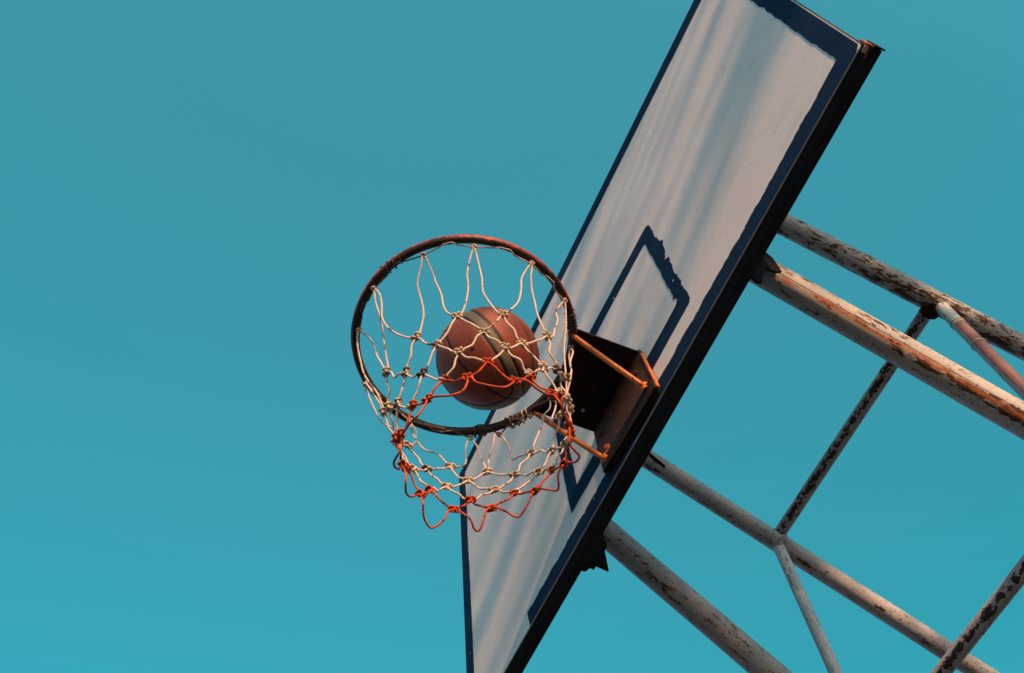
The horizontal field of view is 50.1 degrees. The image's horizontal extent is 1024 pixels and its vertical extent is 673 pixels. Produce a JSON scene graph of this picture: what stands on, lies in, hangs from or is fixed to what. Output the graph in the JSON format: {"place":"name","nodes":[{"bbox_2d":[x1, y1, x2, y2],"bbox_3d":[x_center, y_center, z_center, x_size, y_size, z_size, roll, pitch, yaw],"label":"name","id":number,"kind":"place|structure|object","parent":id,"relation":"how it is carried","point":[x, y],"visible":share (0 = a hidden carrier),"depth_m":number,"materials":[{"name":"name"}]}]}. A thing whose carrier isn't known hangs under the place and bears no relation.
{"place":"outdoors","nodes":[
{"label":"outdoors","id":0,"kind":"place"},
{"bbox_2d":[0,0,1023,672],"label":"sky","id":1,"kind":"structure","parent":0,"point":[200,200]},
{"bbox_2d":[351,0,1023,672],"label":"basketball hoop","id":2,"kind":"object","parent":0,"point":[743,110],"visible":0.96,"depth_m":2.49,"materials":[{"name":"white paint"}]},
{"bbox_2d":[355,242,580,531],"bbox_3d":[-0.086,0.109,2.164,0.472,0.472,0.468,20,-66,-14],"label":"net","id":3,"kind":"object","parent":2,"relation":"hanging from","point":[398,441],"visible":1,"depth_m":2.11,"materials":[{"name":"white fabric"}]},
{"bbox_2d":[436,307,539,409],"bbox_3d":[-0.056,0.051,2.534,0.240,0.240,0.240,20,-66,-14],"label":"basketball","id":4,"kind":"object","parent":3,"relation":"in","point":[463,334],"visible":0.74,"depth_m":2.45,"materials":[{"name":"brown rubber"}]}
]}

